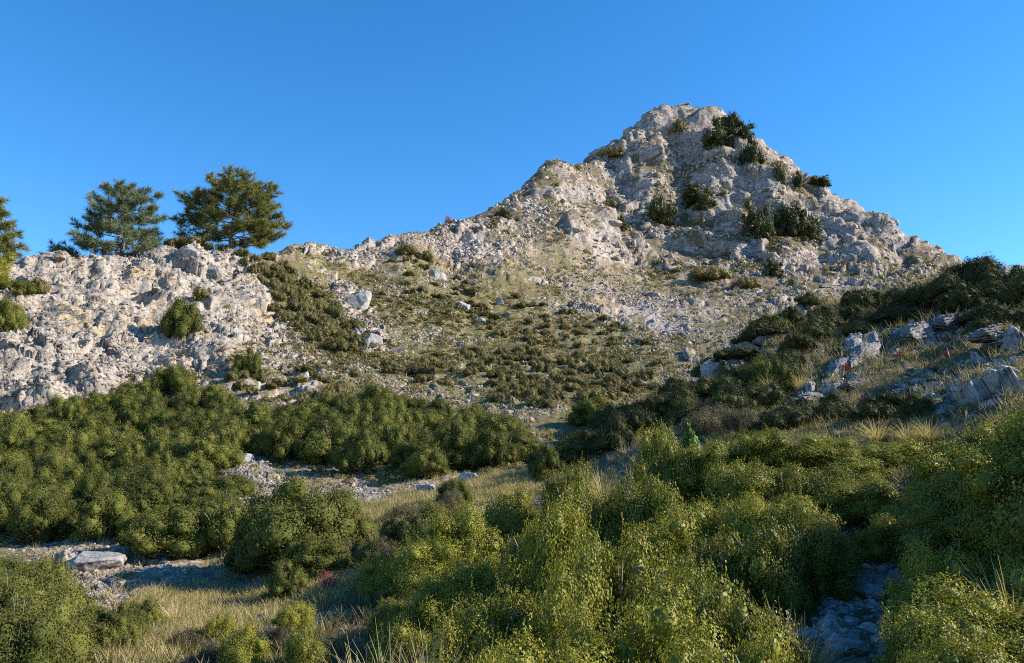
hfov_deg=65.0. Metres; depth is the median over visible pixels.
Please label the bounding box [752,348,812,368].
juniper shrub
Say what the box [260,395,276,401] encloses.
scrub
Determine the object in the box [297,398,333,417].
evergreen shrub
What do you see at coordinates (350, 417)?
evergreen shrub
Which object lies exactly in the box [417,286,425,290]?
scrub
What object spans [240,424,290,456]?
evergreen shrub
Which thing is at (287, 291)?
scrub
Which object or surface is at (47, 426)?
evergreen shrub
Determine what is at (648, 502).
oak shrub
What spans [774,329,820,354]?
juniper shrub
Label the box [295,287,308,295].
scrub
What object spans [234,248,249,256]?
scrub
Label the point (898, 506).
oak shrub
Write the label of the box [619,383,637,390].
scrub
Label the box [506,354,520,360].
scrub
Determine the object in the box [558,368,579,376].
scrub
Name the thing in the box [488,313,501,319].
scrub
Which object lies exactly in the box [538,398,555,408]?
scrub
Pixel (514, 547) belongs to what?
oak shrub
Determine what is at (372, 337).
boulder
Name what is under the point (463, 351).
scrub
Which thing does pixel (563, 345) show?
scrub
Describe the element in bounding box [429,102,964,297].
mountain peak
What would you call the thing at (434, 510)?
grey cushion shrub
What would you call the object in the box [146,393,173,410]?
evergreen shrub
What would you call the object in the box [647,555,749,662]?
oak shrub
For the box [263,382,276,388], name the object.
scrub
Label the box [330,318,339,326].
scrub
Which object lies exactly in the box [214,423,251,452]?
evergreen shrub
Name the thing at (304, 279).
scrub
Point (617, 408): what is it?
juniper shrub
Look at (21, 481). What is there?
evergreen shrub
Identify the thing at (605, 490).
grass tussock
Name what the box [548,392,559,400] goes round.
scrub
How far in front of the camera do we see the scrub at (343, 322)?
55.08 m
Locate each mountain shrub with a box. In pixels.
[493,208,513,219]
[616,214,629,229]
[645,192,680,226]
[678,181,715,207]
[691,186,719,210]
[699,116,736,149]
[715,110,738,131]
[726,116,757,138]
[734,132,768,165]
[739,195,772,238]
[754,215,777,239]
[761,257,784,276]
[771,200,810,236]
[790,168,805,187]
[796,212,824,240]
[806,174,831,186]
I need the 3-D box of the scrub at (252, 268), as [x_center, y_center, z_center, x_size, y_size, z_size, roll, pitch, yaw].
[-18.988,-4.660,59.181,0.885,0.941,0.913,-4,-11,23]
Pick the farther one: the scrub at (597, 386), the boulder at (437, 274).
the boulder at (437, 274)
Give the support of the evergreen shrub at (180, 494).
on the hillside
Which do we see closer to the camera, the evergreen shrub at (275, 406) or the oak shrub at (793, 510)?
the oak shrub at (793, 510)
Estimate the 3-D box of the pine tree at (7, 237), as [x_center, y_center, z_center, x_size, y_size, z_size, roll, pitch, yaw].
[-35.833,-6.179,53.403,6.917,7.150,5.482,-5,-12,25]
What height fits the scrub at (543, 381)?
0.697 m
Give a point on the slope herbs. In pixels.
(371, 607)
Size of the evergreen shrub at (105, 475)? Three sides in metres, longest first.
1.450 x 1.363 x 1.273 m
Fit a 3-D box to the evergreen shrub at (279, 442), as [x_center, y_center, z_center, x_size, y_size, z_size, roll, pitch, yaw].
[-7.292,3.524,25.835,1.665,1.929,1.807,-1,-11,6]
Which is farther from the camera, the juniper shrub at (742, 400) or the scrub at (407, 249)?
the scrub at (407, 249)
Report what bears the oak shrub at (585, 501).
on the slope
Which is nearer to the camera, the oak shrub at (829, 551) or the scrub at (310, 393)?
the oak shrub at (829, 551)
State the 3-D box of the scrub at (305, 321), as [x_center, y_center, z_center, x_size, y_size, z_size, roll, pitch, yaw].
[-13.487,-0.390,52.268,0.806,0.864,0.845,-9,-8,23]
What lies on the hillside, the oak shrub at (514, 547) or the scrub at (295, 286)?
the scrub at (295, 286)
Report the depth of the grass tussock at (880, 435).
13.05 m
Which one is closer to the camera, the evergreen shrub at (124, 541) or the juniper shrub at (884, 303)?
the evergreen shrub at (124, 541)
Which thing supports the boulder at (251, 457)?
on the hillside
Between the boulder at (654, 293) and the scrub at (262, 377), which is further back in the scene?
the boulder at (654, 293)
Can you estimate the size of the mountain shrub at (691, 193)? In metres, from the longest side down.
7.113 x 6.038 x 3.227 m
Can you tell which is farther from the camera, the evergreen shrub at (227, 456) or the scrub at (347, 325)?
the scrub at (347, 325)
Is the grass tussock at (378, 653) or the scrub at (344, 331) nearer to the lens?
the grass tussock at (378, 653)
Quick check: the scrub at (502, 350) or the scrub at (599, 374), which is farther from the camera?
the scrub at (502, 350)
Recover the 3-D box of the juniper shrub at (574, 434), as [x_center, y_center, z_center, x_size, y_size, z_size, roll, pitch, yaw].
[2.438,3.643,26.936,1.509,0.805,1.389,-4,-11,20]
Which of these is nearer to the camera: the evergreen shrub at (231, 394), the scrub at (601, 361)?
the evergreen shrub at (231, 394)
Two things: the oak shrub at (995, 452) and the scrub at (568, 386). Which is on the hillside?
the scrub at (568, 386)
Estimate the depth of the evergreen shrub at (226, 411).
32.05 m
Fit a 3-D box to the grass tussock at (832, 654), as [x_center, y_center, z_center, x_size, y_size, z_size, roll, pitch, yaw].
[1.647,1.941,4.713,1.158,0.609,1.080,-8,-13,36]
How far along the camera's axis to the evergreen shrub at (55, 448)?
25.15 m
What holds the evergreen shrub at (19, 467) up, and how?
on the hillside
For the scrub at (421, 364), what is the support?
on the hillside
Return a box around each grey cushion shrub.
[165,627,210,649]
[176,350,191,357]
[183,641,221,662]
[260,620,301,650]
[334,535,358,557]
[351,534,397,563]
[373,542,406,563]
[383,503,424,518]
[418,501,449,521]
[438,496,459,517]
[441,488,464,506]
[675,408,730,434]
[679,399,703,416]
[695,398,735,413]
[701,404,731,425]
[718,407,765,432]
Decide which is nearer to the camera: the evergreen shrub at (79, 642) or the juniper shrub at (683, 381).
the evergreen shrub at (79, 642)
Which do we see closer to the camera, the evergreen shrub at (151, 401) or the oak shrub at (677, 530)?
the oak shrub at (677, 530)
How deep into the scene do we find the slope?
14.40 m
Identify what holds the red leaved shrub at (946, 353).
on the slope
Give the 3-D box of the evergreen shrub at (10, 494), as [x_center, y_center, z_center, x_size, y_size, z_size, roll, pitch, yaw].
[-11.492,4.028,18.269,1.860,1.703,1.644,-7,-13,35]
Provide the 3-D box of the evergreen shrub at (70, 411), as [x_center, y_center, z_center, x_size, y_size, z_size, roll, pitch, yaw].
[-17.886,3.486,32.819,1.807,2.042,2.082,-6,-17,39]
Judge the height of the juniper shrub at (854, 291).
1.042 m
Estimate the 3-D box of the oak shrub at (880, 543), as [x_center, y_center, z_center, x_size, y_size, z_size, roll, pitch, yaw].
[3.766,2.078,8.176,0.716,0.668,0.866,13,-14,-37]
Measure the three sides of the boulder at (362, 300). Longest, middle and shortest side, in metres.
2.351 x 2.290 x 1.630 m
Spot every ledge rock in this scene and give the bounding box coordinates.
[725,356,750,367]
[752,334,775,344]
[794,391,828,402]
[826,356,850,378]
[841,377,866,389]
[850,342,881,367]
[889,343,910,357]
[889,386,913,395]
[900,321,933,342]
[930,313,964,332]
[967,323,1005,343]
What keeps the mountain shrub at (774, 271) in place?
on the mountain peak
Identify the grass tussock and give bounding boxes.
[92,626,169,649]
[99,621,195,644]
[159,600,215,622]
[317,610,454,662]
[321,626,416,662]
[336,561,381,581]
[378,620,473,662]
[504,479,539,504]
[583,467,625,510]
[587,469,609,503]
[654,595,881,662]
[728,611,880,662]
[754,373,782,387]
[786,372,817,388]
[835,416,926,444]
[870,418,930,444]
[875,555,1023,639]
[896,416,970,445]
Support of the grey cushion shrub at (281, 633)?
on the slope
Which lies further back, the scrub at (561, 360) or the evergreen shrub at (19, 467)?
the scrub at (561, 360)
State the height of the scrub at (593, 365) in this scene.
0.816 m
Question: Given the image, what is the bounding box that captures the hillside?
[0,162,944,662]
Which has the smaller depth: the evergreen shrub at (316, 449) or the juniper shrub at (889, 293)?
the evergreen shrub at (316, 449)
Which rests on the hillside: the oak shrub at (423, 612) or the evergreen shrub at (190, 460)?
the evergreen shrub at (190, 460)
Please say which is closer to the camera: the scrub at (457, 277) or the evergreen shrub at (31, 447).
the evergreen shrub at (31, 447)
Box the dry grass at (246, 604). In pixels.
[0,312,1023,662]
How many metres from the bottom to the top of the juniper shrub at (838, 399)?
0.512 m
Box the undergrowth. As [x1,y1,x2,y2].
[111,107,946,486]
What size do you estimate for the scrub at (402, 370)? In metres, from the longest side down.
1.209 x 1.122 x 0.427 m
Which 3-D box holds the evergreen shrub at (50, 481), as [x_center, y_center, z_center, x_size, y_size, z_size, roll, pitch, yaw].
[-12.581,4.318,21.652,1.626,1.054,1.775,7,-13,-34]
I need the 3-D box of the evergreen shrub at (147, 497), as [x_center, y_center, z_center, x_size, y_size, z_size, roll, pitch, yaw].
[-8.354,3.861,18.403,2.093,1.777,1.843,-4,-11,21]
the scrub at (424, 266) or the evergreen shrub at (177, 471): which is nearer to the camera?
the evergreen shrub at (177, 471)
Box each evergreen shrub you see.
[0,277,41,295]
[0,292,32,332]
[0,406,33,426]
[0,415,44,438]
[0,419,35,452]
[0,447,32,468]
[0,462,23,473]
[0,469,32,491]
[0,474,33,535]
[0,486,80,543]
[0,550,14,566]
[0,553,38,575]
[0,566,25,584]
[0,568,41,611]
[0,572,52,593]
[0,588,101,662]
[0,591,100,662]
[1,459,39,484]
[3,593,111,662]
[4,557,78,587]
[7,556,46,567]
[11,565,106,610]
[15,434,49,451]
[16,433,48,462]
[20,557,87,599]
[21,404,58,425]
[27,475,72,493]
[28,448,80,482]
[28,484,70,500]
[29,415,75,435]
[31,574,96,622]
[33,443,70,463]
[42,428,67,442]
[43,393,71,413]
[44,447,79,461]
[45,485,72,495]
[48,424,93,457]
[48,490,82,535]
[49,391,93,423]
[59,459,106,492]
[63,410,121,438]
[65,388,100,407]
[68,486,140,542]
[69,465,115,499]
[70,468,112,518]
[74,448,110,472]
[83,393,112,411]
[84,401,117,417]
[84,605,113,625]
[86,430,147,461]
[87,434,105,448]
[92,612,143,655]
[94,409,107,418]
[105,385,126,400]
[105,459,117,467]
[105,594,152,636]
[107,459,174,492]
[108,510,167,548]
[109,423,144,437]
[109,438,147,476]
[110,384,147,413]
[111,443,149,463]
[112,435,147,461]
[112,461,142,473]
[112,463,184,514]
[112,467,143,476]
[114,400,159,436]
[115,379,138,392]
[119,502,211,558]
[123,457,161,471]
[124,393,168,416]
[127,594,166,627]
[136,377,168,398]
[136,446,188,480]
[141,420,172,447]
[141,502,185,515]
[143,361,203,395]
[144,430,175,461]
[145,407,177,436]
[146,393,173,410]
[152,404,206,428]
[155,293,206,339]
[155,434,192,462]
[159,427,195,442]
[162,422,181,431]
[166,390,202,413]
[168,424,194,440]
[170,471,213,495]
[173,406,227,438]
[175,428,248,473]
[176,451,208,473]
[177,485,187,498]
[179,487,227,508]
[181,382,238,407]
[182,482,247,510]
[185,461,221,478]
[185,493,248,558]
[193,488,241,519]
[194,472,260,498]
[195,415,250,444]
[200,495,247,524]
[203,389,240,410]
[207,406,232,417]
[208,394,244,411]
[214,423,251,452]
[218,518,281,574]
[220,467,376,575]
[222,399,275,429]
[229,343,266,377]
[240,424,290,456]
[247,426,270,438]
[252,418,277,429]
[257,412,307,462]
[258,557,311,603]
[268,402,311,423]
[269,532,354,580]
[273,403,300,412]
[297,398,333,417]
[297,420,358,464]
[302,405,352,444]
[308,393,334,406]
[308,481,378,546]
[324,391,350,408]
[327,422,385,474]
[330,395,365,418]
[341,413,358,428]
[342,399,375,419]
[355,409,393,439]
[356,379,408,406]
[367,395,398,413]
[369,399,412,424]
[375,440,390,465]
[376,418,415,450]
[386,438,427,470]
[393,420,421,427]
[394,444,454,478]
[397,393,428,411]
[397,420,433,444]
[406,407,445,430]
[411,434,433,448]
[417,407,453,421]
[421,396,453,416]
[426,418,476,469]
[428,417,452,434]
[430,417,479,437]
[435,476,475,502]
[447,432,486,464]
[450,406,478,427]
[454,405,482,418]
[456,402,488,414]
[465,424,520,469]
[470,431,541,460]
[474,409,518,432]
[474,411,521,424]
[495,411,531,433]
[495,428,540,444]
[530,442,565,481]
[563,393,616,426]
[746,354,773,385]
[768,354,795,393]
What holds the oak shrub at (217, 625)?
on the slope
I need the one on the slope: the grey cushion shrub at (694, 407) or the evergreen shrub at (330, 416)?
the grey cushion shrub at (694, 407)
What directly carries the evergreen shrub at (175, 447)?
on the hillside
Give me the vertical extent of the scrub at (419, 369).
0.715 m
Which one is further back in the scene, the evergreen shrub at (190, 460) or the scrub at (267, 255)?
the scrub at (267, 255)
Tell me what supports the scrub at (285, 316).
on the limestone cliff
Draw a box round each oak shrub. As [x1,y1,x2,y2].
[0,249,18,284]
[202,609,235,643]
[214,621,272,662]
[269,599,316,636]
[282,623,334,662]
[352,551,405,594]
[364,594,413,642]
[364,614,435,662]
[369,569,472,646]
[372,531,466,604]
[390,494,506,571]
[410,604,516,662]
[418,497,448,522]
[418,543,530,628]
[434,632,521,662]
[451,573,544,662]
[467,631,542,662]
[476,478,545,559]
[480,613,628,662]
[494,513,545,626]
[513,549,600,662]
[514,451,599,536]
[514,479,612,621]
[535,597,599,662]
[539,503,684,643]
[551,466,607,563]
[560,563,700,662]
[592,463,684,567]
[616,496,717,596]
[628,414,677,500]
[639,432,703,516]
[639,532,737,662]
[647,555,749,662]
[652,598,736,662]
[656,488,737,558]
[660,435,743,500]
[682,517,762,618]
[696,577,818,662]
[699,455,773,508]
[709,481,774,559]
[715,606,798,662]
[716,509,814,626]
[720,423,804,473]
[725,455,827,508]
[747,482,868,579]
[778,502,865,604]
[786,429,861,473]
[792,461,897,512]
[803,471,910,526]
[808,444,912,479]
[844,506,909,565]
[855,439,919,468]
[868,592,1010,662]
[877,530,994,651]
[878,477,940,528]
[882,428,970,496]
[883,502,1007,584]
[887,621,961,662]
[889,461,988,532]
[896,614,1013,662]
[901,566,1023,662]
[931,436,1023,552]
[939,417,996,470]
[957,558,1023,624]
[964,405,1023,472]
[974,451,1023,585]
[985,394,1023,471]
[988,441,1023,510]
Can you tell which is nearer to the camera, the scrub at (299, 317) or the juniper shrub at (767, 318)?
the juniper shrub at (767, 318)
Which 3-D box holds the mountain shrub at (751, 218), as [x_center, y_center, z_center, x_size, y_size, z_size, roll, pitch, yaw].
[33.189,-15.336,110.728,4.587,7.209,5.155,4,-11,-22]
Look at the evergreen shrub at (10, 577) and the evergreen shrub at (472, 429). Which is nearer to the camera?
the evergreen shrub at (10, 577)
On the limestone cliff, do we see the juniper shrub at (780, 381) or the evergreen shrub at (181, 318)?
the evergreen shrub at (181, 318)
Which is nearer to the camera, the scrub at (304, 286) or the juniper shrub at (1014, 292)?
the juniper shrub at (1014, 292)
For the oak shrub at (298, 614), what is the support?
on the slope
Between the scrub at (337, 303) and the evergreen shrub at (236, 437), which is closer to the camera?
the evergreen shrub at (236, 437)
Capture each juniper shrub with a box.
[349,537,391,570]
[375,507,431,547]
[520,443,553,472]
[554,438,605,465]
[555,433,578,447]
[557,426,599,452]
[561,430,594,440]
[569,425,599,433]
[585,410,636,451]
[586,414,609,428]
[606,406,625,420]
[613,400,636,413]
[617,404,662,436]
[627,400,638,408]
[637,393,668,418]
[650,383,703,412]
[654,372,677,396]
[657,397,700,425]
[663,374,696,398]
[685,372,745,399]
[687,354,713,378]
[700,389,768,413]
[706,380,760,403]
[709,345,765,362]
[714,361,758,388]
[721,401,735,408]
[727,408,761,431]
[728,319,790,343]
[728,405,759,417]
[731,380,789,406]
[745,314,791,326]
[746,406,812,433]
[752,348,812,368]
[757,402,815,419]
[759,374,798,390]
[769,362,812,381]
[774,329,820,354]
[777,304,816,326]
[785,325,834,338]
[790,314,839,331]
[792,291,822,306]
[807,304,846,315]
[809,391,854,410]
[812,400,849,419]
[813,307,846,325]
[834,320,881,337]
[837,289,879,307]
[838,304,868,320]
[839,285,874,302]
[839,400,895,422]
[842,311,883,326]
[852,391,905,412]
[862,288,885,299]
[870,303,926,322]
[872,295,895,314]
[873,284,906,307]
[875,304,921,327]
[886,275,963,310]
[888,289,903,299]
[891,389,937,420]
[919,269,969,308]
[933,285,987,314]
[941,251,1014,275]
[952,306,982,325]
[956,317,995,338]
[957,261,1011,285]
[964,300,1004,320]
[967,277,1009,303]
[985,297,1022,308]
[990,267,1023,304]
[992,306,1023,327]
[997,263,1023,283]
[1002,270,1023,285]
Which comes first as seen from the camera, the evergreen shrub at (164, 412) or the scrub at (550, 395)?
the evergreen shrub at (164, 412)
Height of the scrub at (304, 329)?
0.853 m
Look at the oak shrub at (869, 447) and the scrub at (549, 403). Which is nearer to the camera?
the oak shrub at (869, 447)
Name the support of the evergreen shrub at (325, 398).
on the hillside
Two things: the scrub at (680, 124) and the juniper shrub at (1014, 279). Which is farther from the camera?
the scrub at (680, 124)
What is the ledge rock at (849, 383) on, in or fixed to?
on the slope
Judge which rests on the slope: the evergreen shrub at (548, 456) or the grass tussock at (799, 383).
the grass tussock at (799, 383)
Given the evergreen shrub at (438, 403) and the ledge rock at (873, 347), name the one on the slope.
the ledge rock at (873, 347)
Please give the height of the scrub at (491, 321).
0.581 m
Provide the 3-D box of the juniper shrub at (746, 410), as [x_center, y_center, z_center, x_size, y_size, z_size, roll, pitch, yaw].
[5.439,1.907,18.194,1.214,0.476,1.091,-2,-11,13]
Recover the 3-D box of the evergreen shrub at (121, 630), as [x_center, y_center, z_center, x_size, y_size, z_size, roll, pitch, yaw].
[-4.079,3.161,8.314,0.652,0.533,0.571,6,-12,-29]
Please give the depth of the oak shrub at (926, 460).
8.65 m
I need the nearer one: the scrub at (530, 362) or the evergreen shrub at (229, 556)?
the evergreen shrub at (229, 556)
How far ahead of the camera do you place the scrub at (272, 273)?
59.60 m
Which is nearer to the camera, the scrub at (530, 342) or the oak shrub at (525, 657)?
the oak shrub at (525, 657)
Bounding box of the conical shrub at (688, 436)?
[678,422,706,463]
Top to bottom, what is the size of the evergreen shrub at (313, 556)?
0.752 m
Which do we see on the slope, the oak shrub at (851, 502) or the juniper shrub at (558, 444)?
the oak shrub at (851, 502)
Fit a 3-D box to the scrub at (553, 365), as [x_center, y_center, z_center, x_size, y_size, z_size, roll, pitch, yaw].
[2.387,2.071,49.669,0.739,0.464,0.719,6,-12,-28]
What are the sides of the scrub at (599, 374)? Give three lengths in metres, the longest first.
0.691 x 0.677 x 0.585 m
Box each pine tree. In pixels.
[0,195,31,261]
[46,177,168,257]
[166,164,292,250]
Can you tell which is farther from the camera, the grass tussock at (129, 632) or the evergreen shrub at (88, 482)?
the evergreen shrub at (88, 482)
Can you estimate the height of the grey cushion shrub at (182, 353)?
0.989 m
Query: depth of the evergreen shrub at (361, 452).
23.46 m
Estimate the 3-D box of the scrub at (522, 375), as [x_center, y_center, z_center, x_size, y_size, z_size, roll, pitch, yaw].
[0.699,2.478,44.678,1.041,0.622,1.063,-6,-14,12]
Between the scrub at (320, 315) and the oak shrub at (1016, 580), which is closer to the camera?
the oak shrub at (1016, 580)
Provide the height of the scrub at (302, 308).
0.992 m
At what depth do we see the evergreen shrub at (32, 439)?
27.62 m
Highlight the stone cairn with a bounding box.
[51,250,64,260]
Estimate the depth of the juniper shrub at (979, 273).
27.82 m
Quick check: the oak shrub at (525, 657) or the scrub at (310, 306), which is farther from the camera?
the scrub at (310, 306)
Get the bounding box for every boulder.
[65,551,126,575]
[179,246,199,257]
[207,264,223,279]
[242,453,255,461]
[346,290,371,311]
[359,333,382,347]
[416,484,435,492]
[428,268,446,280]
[458,301,469,311]
[458,472,476,481]
[474,317,487,324]
[496,297,503,305]
[650,292,659,295]
[700,359,725,378]
[824,637,870,654]
[855,583,886,600]
[933,404,958,417]
[998,265,1010,274]
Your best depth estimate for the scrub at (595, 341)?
59.19 m
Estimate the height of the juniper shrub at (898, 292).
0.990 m
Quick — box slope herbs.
[83,271,1023,662]
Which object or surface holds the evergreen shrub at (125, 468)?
on the hillside
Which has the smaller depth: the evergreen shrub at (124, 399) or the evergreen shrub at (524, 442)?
the evergreen shrub at (524, 442)
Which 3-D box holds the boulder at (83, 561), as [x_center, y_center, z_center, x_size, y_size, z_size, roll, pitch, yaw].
[-7.496,4.231,14.499,0.998,0.535,0.933,1,-11,-7]
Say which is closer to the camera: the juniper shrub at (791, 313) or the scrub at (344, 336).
the juniper shrub at (791, 313)
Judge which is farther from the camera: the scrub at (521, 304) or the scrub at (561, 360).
the scrub at (521, 304)
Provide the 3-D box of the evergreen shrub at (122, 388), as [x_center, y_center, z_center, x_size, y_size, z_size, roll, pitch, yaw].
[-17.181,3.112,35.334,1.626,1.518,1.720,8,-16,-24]
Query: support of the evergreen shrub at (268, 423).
on the hillside
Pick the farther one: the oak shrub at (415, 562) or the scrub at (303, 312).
the scrub at (303, 312)
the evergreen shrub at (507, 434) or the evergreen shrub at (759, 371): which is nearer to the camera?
the evergreen shrub at (759, 371)
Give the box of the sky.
[0,0,1023,265]
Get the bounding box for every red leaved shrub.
[314,569,339,589]
[445,215,451,223]
[840,363,850,372]
[893,349,906,359]
[941,350,953,356]
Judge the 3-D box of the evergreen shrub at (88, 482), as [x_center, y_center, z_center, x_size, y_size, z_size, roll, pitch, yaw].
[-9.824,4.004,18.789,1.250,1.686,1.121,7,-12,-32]
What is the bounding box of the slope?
[167,264,1023,662]
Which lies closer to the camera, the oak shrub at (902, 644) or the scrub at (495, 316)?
the oak shrub at (902, 644)
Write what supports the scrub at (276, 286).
on the hillside
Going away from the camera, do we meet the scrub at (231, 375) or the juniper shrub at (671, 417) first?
the juniper shrub at (671, 417)
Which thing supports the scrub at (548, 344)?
on the hillside
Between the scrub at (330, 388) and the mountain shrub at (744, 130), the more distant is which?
the mountain shrub at (744, 130)
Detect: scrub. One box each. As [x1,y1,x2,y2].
[29,276,53,292]
[163,236,185,244]
[174,233,217,250]
[191,285,210,300]
[223,370,238,380]
[233,377,246,388]
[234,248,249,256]
[237,369,250,378]
[240,256,249,265]
[245,383,259,393]
[247,263,260,272]
[250,253,261,261]
[254,372,266,382]
[256,274,267,282]
[257,261,270,266]
[259,264,270,271]
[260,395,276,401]
[261,270,276,277]
[263,251,276,261]
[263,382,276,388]
[266,277,280,287]
[266,289,278,296]
[267,304,274,310]
[269,264,283,271]
[270,300,280,312]
[271,378,287,386]
[272,281,282,292]
[273,308,291,317]
[274,270,289,282]
[277,262,290,268]
[277,292,287,301]
[277,392,289,400]
[281,282,294,290]
[281,311,293,322]
[282,285,294,297]
[285,267,298,275]
[285,299,300,310]
[287,319,300,326]
[288,275,296,283]
[290,283,298,289]
[290,376,307,382]
[291,294,302,300]
[293,323,309,333]
[293,390,307,399]
[294,301,313,310]
[294,313,303,323]
[294,364,314,371]
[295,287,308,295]
[295,301,308,311]
[295,397,307,405]
[296,310,311,317]
[298,292,312,299]
[299,274,313,287]
[299,282,309,289]
[300,319,310,331]
[302,294,312,303]
[303,311,317,322]
[304,390,313,397]
[305,329,324,341]
[306,289,315,295]
[308,368,316,375]
[309,287,322,291]
[310,301,327,309]
[310,325,324,333]
[311,311,327,322]
[311,372,322,381]
[314,290,327,298]
[316,321,335,329]
[316,389,330,397]
[317,316,334,327]
[318,340,332,347]
[322,327,336,336]
[322,376,335,382]
[322,384,336,392]
[325,304,337,314]
[326,335,348,350]
[330,299,342,307]
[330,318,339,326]
[330,382,342,392]
[331,307,344,317]
[336,329,349,337]
[338,333,354,340]
[339,318,346,327]
[341,322,352,328]
[341,328,354,334]
[345,342,360,352]
[347,317,360,325]
[350,370,361,377]
[352,321,367,328]
[352,337,369,347]
[379,358,396,367]
[381,364,398,373]
[394,242,421,255]
[397,367,409,374]
[400,280,411,284]
[403,255,409,260]
[404,270,415,275]
[404,288,415,293]
[405,363,416,373]
[412,364,431,374]
[414,373,426,381]
[416,362,427,367]
[417,249,434,262]
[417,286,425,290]
[418,263,431,268]
[419,356,429,363]
[423,365,438,374]
[425,374,434,379]
[426,355,439,361]
[426,361,445,367]
[430,282,439,285]
[431,293,445,296]
[431,351,441,356]
[438,379,454,385]
[440,353,451,356]
[447,300,457,305]
[449,354,460,359]
[449,364,461,371]
[453,275,461,279]
[456,304,464,309]
[460,347,466,354]
[462,278,469,284]
[462,366,477,375]
[463,299,474,304]
[464,350,474,359]
[466,287,480,294]
[468,308,477,313]
[469,313,478,318]
[469,346,479,350]
[471,302,487,306]
[472,359,484,366]
[475,364,488,371]
[476,348,486,356]
[476,353,496,363]
[477,310,492,315]
[485,323,494,329]
[485,378,507,385]
[486,318,497,324]
[486,367,506,377]
[486,391,506,402]
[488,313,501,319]
[491,329,509,335]
[494,347,510,354]
[495,354,503,365]
[495,364,510,370]
[495,383,508,394]
[498,373,514,381]
[500,352,509,358]
[502,360,513,365]
[502,381,518,390]
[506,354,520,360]
[507,369,519,375]
[508,362,524,369]
[511,292,521,298]
[511,389,523,396]
[512,301,525,307]
[512,346,526,352]
[512,351,524,359]
[512,385,525,392]
[515,371,533,379]
[518,378,535,386]
[520,353,540,360]
[522,316,533,323]
[522,333,537,339]
[522,387,537,399]
[523,344,530,350]
[523,359,544,364]
[525,395,543,405]
[526,338,536,345]
[526,382,541,394]
[529,347,542,355]
[530,362,543,371]
[531,373,543,381]
[535,376,554,385]
[537,356,554,363]
[537,385,560,394]
[538,302,548,305]
[538,312,551,316]
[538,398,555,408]
[540,322,550,327]
[542,382,561,389]
[542,387,567,398]
[542,389,556,402]
[543,363,551,372]
[546,342,555,346]
[548,362,557,367]
[548,371,555,378]
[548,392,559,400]
[551,372,566,383]
[555,356,569,364]
[557,343,568,348]
[558,307,568,313]
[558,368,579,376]
[559,323,571,329]
[561,381,582,391]
[565,356,579,364]
[565,375,576,382]
[567,308,574,314]
[567,359,577,369]
[568,327,587,334]
[570,350,583,356]
[571,377,591,385]
[572,341,583,347]
[573,354,586,361]
[573,387,597,396]
[576,367,593,372]
[576,386,608,400]
[581,324,595,328]
[582,358,601,370]
[585,384,603,390]
[587,379,606,386]
[591,338,598,344]
[594,145,623,156]
[594,370,605,378]
[595,356,609,366]
[596,330,609,334]
[597,314,608,319]
[599,387,616,399]
[600,375,619,386]
[602,198,618,208]
[602,364,619,371]
[602,373,619,379]
[605,326,618,331]
[605,381,617,388]
[607,340,617,345]
[607,363,624,366]
[608,322,617,327]
[608,386,620,392]
[609,336,618,340]
[614,366,629,375]
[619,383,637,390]
[620,357,635,362]
[620,373,631,378]
[622,324,629,330]
[624,376,642,386]
[628,372,649,381]
[635,368,655,378]
[640,338,652,345]
[651,358,663,365]
[671,116,686,132]
[686,265,737,280]
[730,275,761,288]
[772,162,788,185]
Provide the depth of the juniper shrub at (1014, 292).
24.08 m
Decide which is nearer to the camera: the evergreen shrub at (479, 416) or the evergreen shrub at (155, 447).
the evergreen shrub at (155, 447)
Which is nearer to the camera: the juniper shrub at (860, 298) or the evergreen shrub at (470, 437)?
the evergreen shrub at (470, 437)
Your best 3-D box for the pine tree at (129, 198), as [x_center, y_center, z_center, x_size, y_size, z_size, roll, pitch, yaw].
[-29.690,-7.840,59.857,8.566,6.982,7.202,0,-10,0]
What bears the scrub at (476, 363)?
on the hillside
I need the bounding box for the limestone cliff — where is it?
[0,240,291,414]
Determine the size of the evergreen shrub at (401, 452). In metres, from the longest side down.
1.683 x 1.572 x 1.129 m
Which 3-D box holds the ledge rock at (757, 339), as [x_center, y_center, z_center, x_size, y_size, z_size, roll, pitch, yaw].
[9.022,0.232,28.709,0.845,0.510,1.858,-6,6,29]
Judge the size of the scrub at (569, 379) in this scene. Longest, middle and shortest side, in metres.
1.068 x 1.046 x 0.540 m
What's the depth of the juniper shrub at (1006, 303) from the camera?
24.31 m
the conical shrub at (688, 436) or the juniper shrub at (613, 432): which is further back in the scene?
the juniper shrub at (613, 432)
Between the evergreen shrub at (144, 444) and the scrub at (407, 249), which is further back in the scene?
the scrub at (407, 249)
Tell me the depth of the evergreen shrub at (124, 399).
34.03 m
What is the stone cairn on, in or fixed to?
on the limestone cliff
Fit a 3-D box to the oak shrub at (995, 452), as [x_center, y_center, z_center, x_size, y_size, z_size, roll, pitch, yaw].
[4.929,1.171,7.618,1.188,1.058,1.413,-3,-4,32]
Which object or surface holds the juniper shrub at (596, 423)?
on the hillside
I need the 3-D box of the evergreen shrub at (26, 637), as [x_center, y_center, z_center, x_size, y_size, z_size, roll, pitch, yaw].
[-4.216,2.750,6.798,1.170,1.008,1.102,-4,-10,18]
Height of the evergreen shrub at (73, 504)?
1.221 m
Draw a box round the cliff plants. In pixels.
[0,245,290,407]
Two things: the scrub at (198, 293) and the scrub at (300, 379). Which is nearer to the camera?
the scrub at (300, 379)
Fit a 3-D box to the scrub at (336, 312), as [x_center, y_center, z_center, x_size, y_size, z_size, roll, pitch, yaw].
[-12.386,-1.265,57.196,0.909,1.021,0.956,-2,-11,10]
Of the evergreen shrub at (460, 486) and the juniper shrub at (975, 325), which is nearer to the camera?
the evergreen shrub at (460, 486)

